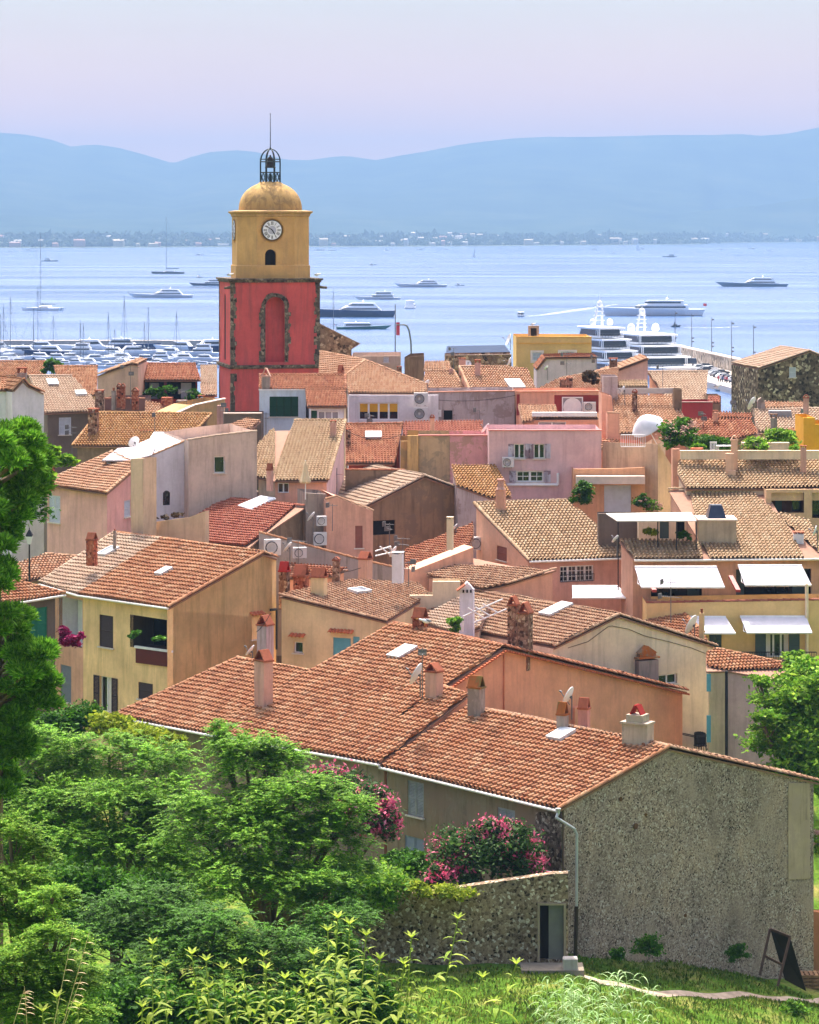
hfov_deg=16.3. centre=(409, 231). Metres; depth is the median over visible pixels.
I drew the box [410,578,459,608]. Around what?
roof terrace
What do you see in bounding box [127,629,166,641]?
balcony plants
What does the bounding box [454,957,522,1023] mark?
tall weed
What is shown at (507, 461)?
air conditioner
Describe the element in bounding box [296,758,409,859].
oleander
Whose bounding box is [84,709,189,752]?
yellow creeper
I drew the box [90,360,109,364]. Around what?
motor cruiser
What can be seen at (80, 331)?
sailboat
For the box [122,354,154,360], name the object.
motor cruiser
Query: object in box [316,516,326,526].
air conditioner
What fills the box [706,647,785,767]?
tan house
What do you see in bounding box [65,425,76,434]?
aerial
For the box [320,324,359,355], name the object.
stone gable house
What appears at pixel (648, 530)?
potted palm
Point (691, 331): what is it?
mole lamp
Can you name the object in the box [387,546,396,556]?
satellite dish
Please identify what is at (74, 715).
garden shrub
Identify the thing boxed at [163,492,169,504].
window
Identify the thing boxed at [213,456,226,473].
window
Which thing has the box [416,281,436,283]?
windows
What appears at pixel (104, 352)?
motor cruiser
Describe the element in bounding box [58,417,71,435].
window
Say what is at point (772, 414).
pale roof house
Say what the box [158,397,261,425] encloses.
lean to house
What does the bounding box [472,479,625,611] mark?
peach house
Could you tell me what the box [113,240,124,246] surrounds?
apartment block
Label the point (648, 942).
wall shrub
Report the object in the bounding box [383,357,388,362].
window
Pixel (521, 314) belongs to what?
speedboat
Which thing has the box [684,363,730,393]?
quay
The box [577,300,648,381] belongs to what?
superyacht
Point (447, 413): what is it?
window
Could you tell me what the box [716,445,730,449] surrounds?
garden table
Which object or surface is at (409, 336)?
quay lamp
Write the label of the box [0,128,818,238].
hills
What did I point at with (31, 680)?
pine tree
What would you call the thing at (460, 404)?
grey parapet house
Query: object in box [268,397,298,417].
window
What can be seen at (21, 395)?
lilac white house
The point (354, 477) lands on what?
yard wall
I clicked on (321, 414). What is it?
window
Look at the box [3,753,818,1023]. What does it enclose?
ground
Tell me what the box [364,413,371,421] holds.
aerial
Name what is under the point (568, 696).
satellite dish
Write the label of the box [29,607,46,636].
window
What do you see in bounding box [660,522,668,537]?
window
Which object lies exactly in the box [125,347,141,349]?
windows
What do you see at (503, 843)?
oleander
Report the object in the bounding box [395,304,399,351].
flagpole
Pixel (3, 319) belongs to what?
sailboat
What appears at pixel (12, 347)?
motor cruiser
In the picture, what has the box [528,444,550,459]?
window
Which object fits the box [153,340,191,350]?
motor cruiser
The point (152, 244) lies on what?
apartment block
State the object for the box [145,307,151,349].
sailboat
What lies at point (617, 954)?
wall shrub
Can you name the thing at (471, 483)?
lichen lean to
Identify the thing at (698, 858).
stone house
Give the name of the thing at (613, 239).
apartment block
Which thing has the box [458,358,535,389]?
skylight roof house
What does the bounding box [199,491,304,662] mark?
red terrace house
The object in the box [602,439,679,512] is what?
beige corner house
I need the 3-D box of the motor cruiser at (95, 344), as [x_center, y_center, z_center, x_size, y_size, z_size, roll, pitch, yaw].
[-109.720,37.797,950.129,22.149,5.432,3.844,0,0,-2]
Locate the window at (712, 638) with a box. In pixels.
[709,635,720,647]
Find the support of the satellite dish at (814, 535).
on the ochre roof house at (748, 568)
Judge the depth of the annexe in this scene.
156.36 m
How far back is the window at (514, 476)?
183.12 m
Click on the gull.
(426, 620)
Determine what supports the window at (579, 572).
in the peach house at (558, 533)
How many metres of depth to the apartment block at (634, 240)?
8424.73 m
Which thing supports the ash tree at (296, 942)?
on the ground at (814, 993)
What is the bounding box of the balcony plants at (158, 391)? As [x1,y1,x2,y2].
[142,386,167,399]
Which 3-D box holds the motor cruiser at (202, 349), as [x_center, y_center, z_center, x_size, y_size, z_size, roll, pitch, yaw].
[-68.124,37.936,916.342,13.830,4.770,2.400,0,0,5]
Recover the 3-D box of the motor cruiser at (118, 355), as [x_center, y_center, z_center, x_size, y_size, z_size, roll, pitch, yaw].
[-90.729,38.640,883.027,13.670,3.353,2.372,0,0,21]
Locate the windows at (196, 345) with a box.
[192,345,210,350]
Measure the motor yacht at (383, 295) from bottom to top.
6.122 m
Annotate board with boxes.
[758,928,805,990]
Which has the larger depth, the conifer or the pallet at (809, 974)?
the conifer
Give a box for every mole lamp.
[691,315,693,347]
[711,317,713,352]
[731,321,733,358]
[753,325,755,354]
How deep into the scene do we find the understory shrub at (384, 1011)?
97.79 m
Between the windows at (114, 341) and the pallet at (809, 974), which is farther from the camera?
the windows at (114, 341)
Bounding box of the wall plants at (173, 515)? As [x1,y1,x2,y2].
[157,512,184,519]
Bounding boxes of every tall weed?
[36,989,86,1023]
[136,937,175,1023]
[176,947,247,1023]
[231,950,323,1023]
[283,910,388,1023]
[381,912,468,1023]
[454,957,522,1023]
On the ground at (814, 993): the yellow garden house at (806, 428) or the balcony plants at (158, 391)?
the yellow garden house at (806, 428)
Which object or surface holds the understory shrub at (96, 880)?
on the ground at (814, 993)
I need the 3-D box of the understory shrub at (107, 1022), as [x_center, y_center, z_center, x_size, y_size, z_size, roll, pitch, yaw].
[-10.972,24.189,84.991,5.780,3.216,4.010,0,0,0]
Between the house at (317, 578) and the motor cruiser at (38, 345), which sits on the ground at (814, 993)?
the house at (317, 578)
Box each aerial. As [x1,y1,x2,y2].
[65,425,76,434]
[120,365,138,403]
[178,390,186,404]
[220,403,228,423]
[287,537,306,563]
[326,502,337,530]
[336,468,342,494]
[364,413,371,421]
[382,521,394,553]
[394,535,408,550]
[404,559,415,585]
[418,647,426,699]
[448,347,454,368]
[560,353,570,375]
[590,355,596,369]
[656,365,662,393]
[658,579,681,622]
[698,411,706,420]
[729,400,735,412]
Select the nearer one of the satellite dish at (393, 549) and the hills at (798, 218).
the satellite dish at (393, 549)
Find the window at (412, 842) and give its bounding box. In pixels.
[405,835,423,850]
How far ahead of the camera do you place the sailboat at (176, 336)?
906.26 m
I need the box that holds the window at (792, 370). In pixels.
[788,367,796,377]
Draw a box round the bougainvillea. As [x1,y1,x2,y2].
[56,625,85,647]
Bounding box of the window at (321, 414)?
[318,411,338,417]
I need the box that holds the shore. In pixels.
[0,241,816,247]
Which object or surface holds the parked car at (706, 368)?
on the quay at (712, 381)
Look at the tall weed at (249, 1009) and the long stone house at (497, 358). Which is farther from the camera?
the long stone house at (497, 358)
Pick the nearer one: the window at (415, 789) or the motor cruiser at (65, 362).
the window at (415, 789)
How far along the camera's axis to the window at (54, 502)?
175.08 m
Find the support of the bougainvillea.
attached to the grey house at (40, 598)
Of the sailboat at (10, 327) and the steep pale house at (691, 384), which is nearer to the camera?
the steep pale house at (691, 384)
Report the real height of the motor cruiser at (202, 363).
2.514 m
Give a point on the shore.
(372, 246)
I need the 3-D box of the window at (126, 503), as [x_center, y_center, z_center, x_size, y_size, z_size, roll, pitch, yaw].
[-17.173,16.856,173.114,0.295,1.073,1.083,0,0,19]
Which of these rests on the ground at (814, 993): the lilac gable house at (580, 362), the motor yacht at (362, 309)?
the lilac gable house at (580, 362)
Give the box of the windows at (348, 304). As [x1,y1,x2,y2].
[340,304,377,309]
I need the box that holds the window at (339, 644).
[333,637,350,655]
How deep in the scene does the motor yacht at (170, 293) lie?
1724.34 m
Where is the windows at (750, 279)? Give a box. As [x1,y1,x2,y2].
[744,279,774,282]
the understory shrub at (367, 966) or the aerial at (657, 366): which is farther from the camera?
the aerial at (657, 366)
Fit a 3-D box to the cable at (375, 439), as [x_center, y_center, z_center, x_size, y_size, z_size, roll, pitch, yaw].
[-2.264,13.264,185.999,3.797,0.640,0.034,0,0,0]
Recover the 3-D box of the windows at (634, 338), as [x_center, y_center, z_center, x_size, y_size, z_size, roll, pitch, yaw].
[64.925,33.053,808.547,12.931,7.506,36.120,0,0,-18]
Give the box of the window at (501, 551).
[495,545,506,562]
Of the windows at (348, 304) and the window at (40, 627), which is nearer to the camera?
the window at (40, 627)
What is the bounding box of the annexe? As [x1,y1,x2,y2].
[256,578,428,668]
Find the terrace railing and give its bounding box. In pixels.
[621,434,644,446]
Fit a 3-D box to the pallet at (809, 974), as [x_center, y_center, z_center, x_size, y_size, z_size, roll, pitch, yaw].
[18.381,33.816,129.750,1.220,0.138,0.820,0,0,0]
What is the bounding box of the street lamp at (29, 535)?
[26,527,32,581]
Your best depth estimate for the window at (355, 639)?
155.00 m
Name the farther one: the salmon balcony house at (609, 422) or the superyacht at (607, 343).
the superyacht at (607, 343)
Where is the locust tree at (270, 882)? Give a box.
[138,718,387,996]
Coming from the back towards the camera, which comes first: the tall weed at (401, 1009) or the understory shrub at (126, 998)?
the understory shrub at (126, 998)
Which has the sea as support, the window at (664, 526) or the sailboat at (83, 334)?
the sailboat at (83, 334)
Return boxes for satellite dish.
[128,437,138,446]
[244,645,254,657]
[282,542,291,565]
[306,512,314,534]
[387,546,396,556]
[405,663,421,696]
[502,334,510,349]
[559,687,573,719]
[611,535,618,557]
[618,386,624,404]
[682,615,696,635]
[745,397,755,409]
[808,526,817,549]
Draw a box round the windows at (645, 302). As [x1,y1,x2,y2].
[635,302,685,307]
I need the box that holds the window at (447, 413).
[444,410,453,420]
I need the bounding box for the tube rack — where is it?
[375,546,391,556]
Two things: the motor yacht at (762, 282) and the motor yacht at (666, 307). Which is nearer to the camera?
the motor yacht at (666, 307)
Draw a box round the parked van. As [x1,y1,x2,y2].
[684,358,696,364]
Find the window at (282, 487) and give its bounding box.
[278,483,288,492]
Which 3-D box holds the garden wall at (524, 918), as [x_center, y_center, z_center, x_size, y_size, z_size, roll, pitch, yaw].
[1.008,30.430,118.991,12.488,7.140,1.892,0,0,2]
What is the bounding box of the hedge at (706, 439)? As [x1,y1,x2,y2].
[685,433,739,449]
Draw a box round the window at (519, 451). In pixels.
[508,444,530,459]
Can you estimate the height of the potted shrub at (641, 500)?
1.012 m
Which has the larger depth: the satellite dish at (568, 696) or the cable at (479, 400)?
the cable at (479, 400)
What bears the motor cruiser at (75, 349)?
on the sea
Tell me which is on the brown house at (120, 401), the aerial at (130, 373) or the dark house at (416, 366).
the aerial at (130, 373)
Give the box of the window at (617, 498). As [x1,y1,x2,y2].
[604,485,630,511]
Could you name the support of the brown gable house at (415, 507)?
on the ground at (814, 993)
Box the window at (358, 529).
[354,526,363,548]
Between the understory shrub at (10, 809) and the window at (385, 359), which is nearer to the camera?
the understory shrub at (10, 809)
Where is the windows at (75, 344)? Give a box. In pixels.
[72,344,88,349]
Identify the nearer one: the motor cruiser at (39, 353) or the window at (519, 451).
the window at (519, 451)
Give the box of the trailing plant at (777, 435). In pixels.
[741,427,803,449]
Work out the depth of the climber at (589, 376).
212.74 m
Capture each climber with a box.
[446,616,463,632]
[581,370,599,384]
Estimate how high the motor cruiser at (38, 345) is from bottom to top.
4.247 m
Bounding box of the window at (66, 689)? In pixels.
[61,664,71,704]
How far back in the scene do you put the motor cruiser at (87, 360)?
859.15 m
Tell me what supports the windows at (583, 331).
in the superyacht at (607, 343)
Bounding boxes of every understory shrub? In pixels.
[3,769,103,866]
[3,1002,119,1023]
[12,854,165,952]
[50,973,223,1023]
[87,862,222,953]
[150,977,348,1023]
[272,918,384,997]
[301,969,418,1023]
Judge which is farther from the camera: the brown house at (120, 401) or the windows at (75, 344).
the windows at (75, 344)
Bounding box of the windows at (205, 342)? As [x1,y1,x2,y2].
[203,342,218,343]
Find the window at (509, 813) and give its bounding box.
[498,807,514,822]
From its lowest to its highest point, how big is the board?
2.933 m
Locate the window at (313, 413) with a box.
[311,411,316,418]
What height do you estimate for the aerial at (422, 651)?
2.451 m
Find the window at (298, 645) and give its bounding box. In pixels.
[291,642,303,654]
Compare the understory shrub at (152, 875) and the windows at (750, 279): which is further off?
the windows at (750, 279)
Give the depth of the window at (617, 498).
181.03 m
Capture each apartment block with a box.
[9,242,20,246]
[73,239,84,246]
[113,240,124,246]
[148,243,157,246]
[319,238,327,245]
[404,238,408,245]
[524,239,532,244]
[610,237,619,244]
[631,238,637,243]
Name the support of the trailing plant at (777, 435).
on the planter at (754, 445)
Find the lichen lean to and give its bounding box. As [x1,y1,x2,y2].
[451,464,511,558]
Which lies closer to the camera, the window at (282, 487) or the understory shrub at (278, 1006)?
the understory shrub at (278, 1006)
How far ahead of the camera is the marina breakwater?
982.50 m
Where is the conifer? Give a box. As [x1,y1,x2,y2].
[29,467,60,523]
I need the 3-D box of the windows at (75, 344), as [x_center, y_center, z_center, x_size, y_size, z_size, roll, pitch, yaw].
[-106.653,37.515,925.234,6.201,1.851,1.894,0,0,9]
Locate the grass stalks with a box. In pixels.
[13,928,93,1023]
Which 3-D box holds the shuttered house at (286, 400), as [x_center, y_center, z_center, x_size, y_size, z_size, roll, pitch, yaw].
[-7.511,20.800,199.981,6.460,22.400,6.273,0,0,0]
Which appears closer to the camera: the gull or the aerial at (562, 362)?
the gull
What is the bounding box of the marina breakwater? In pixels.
[1,340,201,345]
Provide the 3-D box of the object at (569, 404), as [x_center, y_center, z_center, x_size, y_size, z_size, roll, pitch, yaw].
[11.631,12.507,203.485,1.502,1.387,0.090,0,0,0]
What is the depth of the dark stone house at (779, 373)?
268.69 m
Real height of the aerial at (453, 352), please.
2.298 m
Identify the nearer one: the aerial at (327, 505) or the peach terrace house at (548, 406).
the aerial at (327, 505)
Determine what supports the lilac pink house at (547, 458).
on the ground at (814, 993)
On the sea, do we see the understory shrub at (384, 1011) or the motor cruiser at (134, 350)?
the motor cruiser at (134, 350)
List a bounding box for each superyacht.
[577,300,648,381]
[618,308,697,369]
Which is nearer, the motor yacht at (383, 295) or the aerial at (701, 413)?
the aerial at (701, 413)
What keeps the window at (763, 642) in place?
in the ochre roof house at (748, 568)
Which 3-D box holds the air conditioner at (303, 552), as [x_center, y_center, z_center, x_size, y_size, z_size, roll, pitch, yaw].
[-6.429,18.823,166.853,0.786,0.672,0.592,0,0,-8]
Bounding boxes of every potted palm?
[642,526,658,535]
[675,529,691,540]
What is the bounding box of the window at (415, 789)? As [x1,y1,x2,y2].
[405,780,424,819]
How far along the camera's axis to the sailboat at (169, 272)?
2694.79 m
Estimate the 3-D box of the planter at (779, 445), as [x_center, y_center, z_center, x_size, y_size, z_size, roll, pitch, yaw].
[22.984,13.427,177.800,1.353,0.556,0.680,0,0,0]
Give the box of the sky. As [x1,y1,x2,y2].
[0,0,818,161]
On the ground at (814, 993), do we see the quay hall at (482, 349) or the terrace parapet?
the quay hall at (482, 349)
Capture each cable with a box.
[346,430,403,439]
[441,395,514,400]
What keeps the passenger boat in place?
on the sea
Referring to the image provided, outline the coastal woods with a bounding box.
[0,228,817,246]
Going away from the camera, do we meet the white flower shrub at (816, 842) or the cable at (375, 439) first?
the white flower shrub at (816, 842)
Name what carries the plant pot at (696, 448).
on the garden terrace house at (789, 486)
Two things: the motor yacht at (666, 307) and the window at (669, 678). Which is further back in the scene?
the motor yacht at (666, 307)
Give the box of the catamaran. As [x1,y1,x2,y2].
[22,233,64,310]
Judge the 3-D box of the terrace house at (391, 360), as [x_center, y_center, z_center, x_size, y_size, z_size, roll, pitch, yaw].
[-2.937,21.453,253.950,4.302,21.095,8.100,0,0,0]
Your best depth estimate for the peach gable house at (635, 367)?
224.00 m
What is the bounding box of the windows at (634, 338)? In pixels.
[618,335,684,363]
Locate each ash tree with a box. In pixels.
[0,807,122,1023]
[3,716,241,970]
[46,443,80,480]
[48,865,384,1012]
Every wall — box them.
[157,511,208,542]
[259,531,391,655]
[285,871,583,975]
[345,468,404,491]
[677,344,740,370]
[814,910,818,970]
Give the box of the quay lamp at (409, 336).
[396,324,411,353]
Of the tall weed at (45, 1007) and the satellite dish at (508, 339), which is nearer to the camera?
the tall weed at (45, 1007)
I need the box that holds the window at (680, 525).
[677,522,683,537]
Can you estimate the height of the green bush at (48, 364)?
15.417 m
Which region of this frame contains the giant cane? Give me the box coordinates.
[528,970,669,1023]
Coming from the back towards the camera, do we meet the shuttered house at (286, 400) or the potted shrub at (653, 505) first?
the shuttered house at (286, 400)
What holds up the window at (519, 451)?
in the lilac pink house at (547, 458)
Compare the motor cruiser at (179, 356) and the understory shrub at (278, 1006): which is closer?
the understory shrub at (278, 1006)
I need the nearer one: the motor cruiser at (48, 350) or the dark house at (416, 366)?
the dark house at (416, 366)
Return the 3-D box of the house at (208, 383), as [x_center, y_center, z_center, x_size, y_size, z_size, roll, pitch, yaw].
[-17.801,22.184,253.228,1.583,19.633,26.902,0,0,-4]
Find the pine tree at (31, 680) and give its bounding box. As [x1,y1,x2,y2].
[0,414,67,1023]
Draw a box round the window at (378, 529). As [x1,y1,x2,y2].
[373,520,393,534]
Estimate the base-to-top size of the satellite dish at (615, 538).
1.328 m
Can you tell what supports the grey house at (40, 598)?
on the ground at (814, 993)
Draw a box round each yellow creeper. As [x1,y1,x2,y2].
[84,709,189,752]
[397,878,483,901]
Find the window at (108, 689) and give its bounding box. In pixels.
[93,675,117,712]
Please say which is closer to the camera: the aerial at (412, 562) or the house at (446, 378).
the aerial at (412, 562)
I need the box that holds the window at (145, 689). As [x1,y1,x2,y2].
[136,682,152,699]
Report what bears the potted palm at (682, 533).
on the ochre roof house at (748, 568)
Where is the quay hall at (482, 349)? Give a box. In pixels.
[446,345,509,352]
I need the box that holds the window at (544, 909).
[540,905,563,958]
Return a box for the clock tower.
[216,113,326,410]
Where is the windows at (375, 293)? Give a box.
[371,293,392,296]
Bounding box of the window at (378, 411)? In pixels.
[359,403,398,419]
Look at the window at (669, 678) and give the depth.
153.91 m
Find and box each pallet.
[800,971,818,977]
[802,978,818,981]
[804,981,818,984]
[805,985,818,988]
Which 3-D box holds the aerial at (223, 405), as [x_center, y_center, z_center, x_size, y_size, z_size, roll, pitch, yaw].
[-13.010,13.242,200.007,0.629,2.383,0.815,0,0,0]
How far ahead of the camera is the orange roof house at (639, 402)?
208.83 m
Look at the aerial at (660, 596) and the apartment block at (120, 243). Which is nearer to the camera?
the aerial at (660, 596)
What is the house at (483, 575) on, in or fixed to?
on the ground at (814, 993)
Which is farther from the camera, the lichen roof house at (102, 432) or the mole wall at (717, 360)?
the mole wall at (717, 360)
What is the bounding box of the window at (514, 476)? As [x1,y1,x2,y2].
[509,471,550,482]
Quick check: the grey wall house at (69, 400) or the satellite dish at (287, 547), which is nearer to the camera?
the satellite dish at (287, 547)
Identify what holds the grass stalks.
on the ground at (814, 993)
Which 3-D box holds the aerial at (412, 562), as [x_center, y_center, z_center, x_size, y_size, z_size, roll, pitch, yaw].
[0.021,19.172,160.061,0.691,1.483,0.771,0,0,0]
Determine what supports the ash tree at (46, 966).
on the ground at (814, 993)
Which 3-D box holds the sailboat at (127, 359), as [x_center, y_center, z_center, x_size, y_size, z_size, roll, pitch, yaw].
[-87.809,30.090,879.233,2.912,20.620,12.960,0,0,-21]
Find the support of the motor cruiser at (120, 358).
on the sea
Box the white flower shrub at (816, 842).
[814,829,818,855]
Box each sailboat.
[0,320,16,359]
[1,304,6,349]
[2,296,17,349]
[30,289,43,341]
[32,308,33,349]
[77,319,82,358]
[80,323,85,359]
[104,312,112,355]
[108,330,120,355]
[120,299,129,360]
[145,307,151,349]
[151,218,184,273]
[172,311,181,356]
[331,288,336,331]
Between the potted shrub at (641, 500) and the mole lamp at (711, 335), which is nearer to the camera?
the potted shrub at (641, 500)
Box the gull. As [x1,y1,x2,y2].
[417,618,431,622]
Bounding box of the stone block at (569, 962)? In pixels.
[562,956,577,969]
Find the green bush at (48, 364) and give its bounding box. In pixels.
[40,357,63,373]
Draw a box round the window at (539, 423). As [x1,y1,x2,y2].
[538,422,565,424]
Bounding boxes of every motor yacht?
[128,286,192,297]
[190,279,218,285]
[320,299,394,316]
[354,291,400,298]
[394,279,446,286]
[404,300,414,308]
[595,296,706,315]
[716,276,787,286]
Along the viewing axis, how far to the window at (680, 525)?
170.15 m
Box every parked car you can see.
[699,366,711,370]
[717,369,730,373]
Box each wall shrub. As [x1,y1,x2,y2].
[609,946,625,960]
[629,931,666,957]
[724,942,751,963]
[777,998,812,1017]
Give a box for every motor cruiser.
[1,341,15,348]
[1,345,32,354]
[1,353,33,359]
[9,340,49,349]
[15,351,47,358]
[22,344,69,355]
[34,353,69,359]
[47,337,113,350]
[61,360,69,364]
[62,343,91,354]
[63,352,86,359]
[69,359,85,363]
[81,353,114,360]
[81,358,100,363]
[86,346,120,354]
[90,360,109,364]
[98,362,115,367]
[102,353,135,359]
[103,338,160,349]
[106,357,126,362]
[113,346,163,355]
[113,359,123,364]
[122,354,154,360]
[147,359,161,362]
[148,347,185,355]
[152,351,173,360]
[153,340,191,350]
[169,353,191,360]
[179,342,218,355]
[182,353,217,360]
[188,337,218,351]
[196,361,207,367]
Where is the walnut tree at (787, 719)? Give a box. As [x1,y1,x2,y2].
[733,649,818,798]
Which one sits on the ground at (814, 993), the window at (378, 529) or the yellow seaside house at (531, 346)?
the yellow seaside house at (531, 346)
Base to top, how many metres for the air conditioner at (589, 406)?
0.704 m
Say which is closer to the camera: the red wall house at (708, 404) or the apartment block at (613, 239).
the red wall house at (708, 404)
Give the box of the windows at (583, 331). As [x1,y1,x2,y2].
[579,329,631,368]
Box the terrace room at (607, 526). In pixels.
[597,512,686,546]
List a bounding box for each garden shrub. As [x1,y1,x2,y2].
[32,698,109,797]
[303,854,419,916]
[377,846,439,885]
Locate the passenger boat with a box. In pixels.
[334,321,390,328]
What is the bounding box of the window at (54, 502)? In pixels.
[47,495,60,524]
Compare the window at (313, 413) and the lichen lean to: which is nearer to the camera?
the lichen lean to
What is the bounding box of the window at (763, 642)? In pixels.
[755,634,799,656]
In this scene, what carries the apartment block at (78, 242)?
on the shore
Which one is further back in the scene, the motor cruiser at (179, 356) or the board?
the motor cruiser at (179, 356)
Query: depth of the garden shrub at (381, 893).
117.77 m
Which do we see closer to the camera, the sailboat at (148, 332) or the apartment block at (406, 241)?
the sailboat at (148, 332)
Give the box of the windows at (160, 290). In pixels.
[154,290,179,293]
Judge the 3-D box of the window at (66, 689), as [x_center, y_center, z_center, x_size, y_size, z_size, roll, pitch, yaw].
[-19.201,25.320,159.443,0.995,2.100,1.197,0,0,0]
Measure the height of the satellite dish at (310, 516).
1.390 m
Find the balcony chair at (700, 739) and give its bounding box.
[693,731,706,750]
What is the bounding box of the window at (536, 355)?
[532,352,541,360]
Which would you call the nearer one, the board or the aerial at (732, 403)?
the board
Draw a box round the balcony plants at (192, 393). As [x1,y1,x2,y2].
[162,385,202,399]
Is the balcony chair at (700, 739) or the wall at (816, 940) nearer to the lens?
the wall at (816, 940)
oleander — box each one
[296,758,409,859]
[419,812,550,887]
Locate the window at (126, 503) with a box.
[124,500,130,518]
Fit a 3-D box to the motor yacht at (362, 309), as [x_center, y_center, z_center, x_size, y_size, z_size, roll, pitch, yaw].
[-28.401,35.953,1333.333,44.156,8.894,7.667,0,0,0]
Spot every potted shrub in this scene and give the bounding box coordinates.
[568,479,595,504]
[631,493,650,507]
[643,499,664,511]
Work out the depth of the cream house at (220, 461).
178.18 m
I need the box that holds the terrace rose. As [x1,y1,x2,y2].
[655,416,700,449]
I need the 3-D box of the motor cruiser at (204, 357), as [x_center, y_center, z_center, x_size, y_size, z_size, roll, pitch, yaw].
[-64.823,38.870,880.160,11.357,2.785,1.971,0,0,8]
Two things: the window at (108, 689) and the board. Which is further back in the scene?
the window at (108, 689)
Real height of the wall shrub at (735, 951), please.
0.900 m
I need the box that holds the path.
[581,975,818,1002]
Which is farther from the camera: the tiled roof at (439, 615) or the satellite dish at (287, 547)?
the satellite dish at (287, 547)
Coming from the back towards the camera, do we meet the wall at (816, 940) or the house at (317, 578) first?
the house at (317, 578)
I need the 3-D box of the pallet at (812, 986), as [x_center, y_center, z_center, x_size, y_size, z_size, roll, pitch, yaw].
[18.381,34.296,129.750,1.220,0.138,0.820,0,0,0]
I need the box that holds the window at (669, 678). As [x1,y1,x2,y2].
[659,673,679,685]
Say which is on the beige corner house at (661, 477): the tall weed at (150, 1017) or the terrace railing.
the terrace railing
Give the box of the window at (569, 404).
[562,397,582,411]
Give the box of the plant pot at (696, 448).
[691,447,702,449]
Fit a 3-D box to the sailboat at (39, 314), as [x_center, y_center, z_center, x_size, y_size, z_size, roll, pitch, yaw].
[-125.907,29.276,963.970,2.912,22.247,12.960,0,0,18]
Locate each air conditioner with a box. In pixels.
[264,539,280,554]
[293,547,306,558]
[313,532,326,545]
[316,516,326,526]
[414,393,427,405]
[414,407,427,420]
[472,537,480,550]
[502,457,513,467]
[583,402,595,411]
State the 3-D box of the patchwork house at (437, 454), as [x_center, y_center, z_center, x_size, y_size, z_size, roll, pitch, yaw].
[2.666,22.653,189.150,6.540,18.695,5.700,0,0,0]
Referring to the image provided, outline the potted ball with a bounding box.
[688,442,706,449]
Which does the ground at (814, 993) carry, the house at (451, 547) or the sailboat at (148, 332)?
the house at (451, 547)
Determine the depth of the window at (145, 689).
154.13 m
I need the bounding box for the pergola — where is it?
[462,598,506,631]
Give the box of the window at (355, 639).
[353,636,359,643]
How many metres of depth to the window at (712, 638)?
161.65 m
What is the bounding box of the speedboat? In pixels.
[517,311,524,316]
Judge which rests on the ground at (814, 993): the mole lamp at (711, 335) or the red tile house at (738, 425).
the red tile house at (738, 425)
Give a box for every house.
[0,360,45,383]
[0,367,44,562]
[1,580,65,782]
[18,552,76,583]
[28,374,94,553]
[37,529,278,769]
[47,449,156,553]
[53,365,97,399]
[71,408,212,464]
[94,383,204,411]
[97,357,146,410]
[102,433,187,520]
[118,595,689,865]
[144,362,200,403]
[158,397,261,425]
[164,423,256,517]
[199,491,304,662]
[200,364,216,397]
[223,411,263,490]
[257,418,346,506]
[259,368,347,435]
[278,556,347,609]
[297,489,373,560]
[319,350,437,475]
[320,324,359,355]
[338,464,454,567]
[345,421,402,468]
[352,352,400,370]
[378,675,818,978]
[391,516,473,590]
[400,430,487,483]
[403,414,482,435]
[404,353,450,380]
[424,368,463,392]
[427,558,556,600]
[427,581,718,751]
[428,387,514,430]
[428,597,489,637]
[445,352,511,379]
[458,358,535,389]
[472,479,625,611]
[486,425,601,503]
[513,326,591,381]
[514,388,600,427]
[533,352,596,387]
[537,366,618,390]
[572,462,644,523]
[597,354,648,393]
[599,391,644,461]
[601,375,684,463]
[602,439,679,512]
[619,487,818,660]
[644,609,707,639]
[648,370,707,398]
[677,435,818,540]
[682,394,720,449]
[686,410,757,449]
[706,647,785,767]
[731,345,818,425]
[738,414,818,449]
[752,394,818,437]
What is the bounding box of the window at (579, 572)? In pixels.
[560,565,593,581]
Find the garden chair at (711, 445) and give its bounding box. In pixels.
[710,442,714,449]
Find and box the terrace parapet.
[680,450,818,458]
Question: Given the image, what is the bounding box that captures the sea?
[0,242,818,411]
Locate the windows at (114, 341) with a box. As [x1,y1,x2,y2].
[110,340,133,342]
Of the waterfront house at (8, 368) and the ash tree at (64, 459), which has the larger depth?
the waterfront house at (8, 368)
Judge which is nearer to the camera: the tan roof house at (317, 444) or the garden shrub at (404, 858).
the garden shrub at (404, 858)
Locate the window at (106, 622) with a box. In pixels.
[97,614,113,649]
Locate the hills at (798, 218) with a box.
[28,197,818,246]
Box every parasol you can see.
[299,460,310,499]
[632,415,662,443]
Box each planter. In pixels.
[741,442,760,449]
[767,442,789,449]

